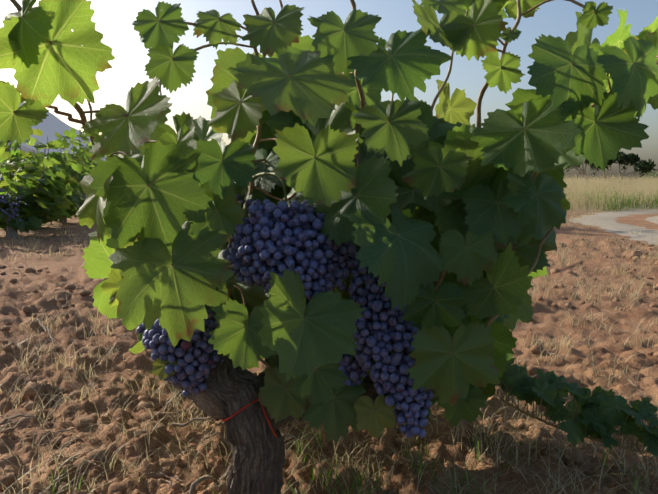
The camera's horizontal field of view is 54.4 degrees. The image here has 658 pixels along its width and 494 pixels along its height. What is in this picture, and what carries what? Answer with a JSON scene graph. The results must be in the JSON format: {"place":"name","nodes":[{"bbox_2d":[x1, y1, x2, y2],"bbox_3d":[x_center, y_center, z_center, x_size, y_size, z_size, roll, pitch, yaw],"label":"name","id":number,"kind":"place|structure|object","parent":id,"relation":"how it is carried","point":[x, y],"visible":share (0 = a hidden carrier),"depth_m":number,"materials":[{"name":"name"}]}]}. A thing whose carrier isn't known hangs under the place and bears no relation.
{"place":"outdoors","nodes":[
{"label":"outdoors","id":0,"kind":"place"},
{"bbox_2d":[1,102,115,164],"bbox_3d":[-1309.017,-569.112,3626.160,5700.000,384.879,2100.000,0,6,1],"label":"mountain ridge","id":1,"kind":"structure","parent":0,"point":[50,125],"depth_m":2983.32,"materials":[{"name":"grey stone"}]},
{"bbox_2d":[0,180,657,493],"bbox_3d":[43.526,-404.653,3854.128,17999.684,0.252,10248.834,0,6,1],"label":"terrain","id":2,"kind":"structure","parent":0,"point":[545,312],"depth_m":1.50,"materials":[{"name":"soil"}]},
{"bbox_2d":[0,128,117,237],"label":"vineyard row","id":3,"kind":"object","parent":2,"relation":"on","point":[53,196],"depth_m":5.91,"materials":[{"name":"green plant"}]},
{"bbox_2d":[0,177,85,222],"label":"grapes","id":4,"kind":"object","parent":3,"relation":"attached to","point":[10,204],"visible":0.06,"depth_m":5.35,"materials":[{"name":"food"}]},
{"bbox_2d":[0,254,654,493],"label":"ground twigs","id":5,"kind":"object","parent":2,"relation":"on","point":[195,483],"visible":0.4,"depth_m":1.24,"materials":[{"name":"brown wood"}]},
{"bbox_2d":[0,0,657,493],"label":"vine","id":6,"kind":"object","parent":2,"relation":"on","point":[182,212],"depth_m":0.83,"materials":[{"name":"green plant"}]},
{"bbox_2d":[221,398,276,437],"bbox_3d":[-0.115,0.240,0.942,0.086,0.053,0.081,0,6,1],"label":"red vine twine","id":7,"kind":"object","parent":6,"relation":"attached to","point":[242,409],"visible":0.6,"depth_m":0.91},
{"bbox_2d":[185,172,380,372],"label":"vine bunch stems","id":8,"kind":"object","parent":6,"relation":"attached to","point":[257,176],"visible":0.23,"depth_m":0.89,"materials":[{"name":"green plant"}]},
{"bbox_2d":[136,194,433,437],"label":"grape bunches","id":9,"kind":"object","parent":6,"relation":"attached to","point":[319,262],"visible":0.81,"depth_m":0.86,"materials":[{"name":"food"}]},
{"bbox_2d":[0,0,657,453],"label":"vine branches","id":10,"kind":"object","parent":6,"relation":"attached to","point":[356,128],"visible":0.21,"depth_m":0.93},
{"bbox_2d":[0,173,657,493],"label":"dry grass","id":11,"kind":"structure","parent":2,"relation":"on","point":[575,184],"depth_m":1.37,"materials":[{"name":"beige plant"}]},
{"bbox_2d":[0,236,657,493],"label":"ground clods","id":12,"kind":"object","parent":2,"relation":"on","point":[7,480],"visible":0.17,"depth_m":1.31,"materials":[{"name":"soil"}]},
{"bbox_2d":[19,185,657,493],"bbox_3d":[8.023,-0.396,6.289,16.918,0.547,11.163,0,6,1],"label":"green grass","id":13,"kind":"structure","parent":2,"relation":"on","point":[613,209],"depth_m":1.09,"materials":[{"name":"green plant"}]},
{"bbox_2d":[634,169,657,180],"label":"skyline shrubs","id":14,"kind":"object","parent":2,"relation":"on","point":[652,174],"depth_m":52.72,"materials":[{"name":"green plant"}]},
{"bbox_2d":[0,0,657,179],"label":"sky","id":15,"kind":"structure","parent":0,"point":[114,19],"materials":[{"name":"white"}]},
{"bbox_2d":[563,149,655,181],"bbox_3d":[11.595,-3.436,27.421,5.094,2.297,3.083,-5,8,-40],"label":"tree","id":16,"kind":"object","parent":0,"point":[630,158],"depth_m":27.99,"materials":[{"name":"green plant"}]},
{"bbox_2d":[568,210,657,244],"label":"dirt road","id":17,"kind":"structure","parent":0,"point":[605,220],"depth_m":7.36,"materials":[{"name":"beige soil"}]}
]}

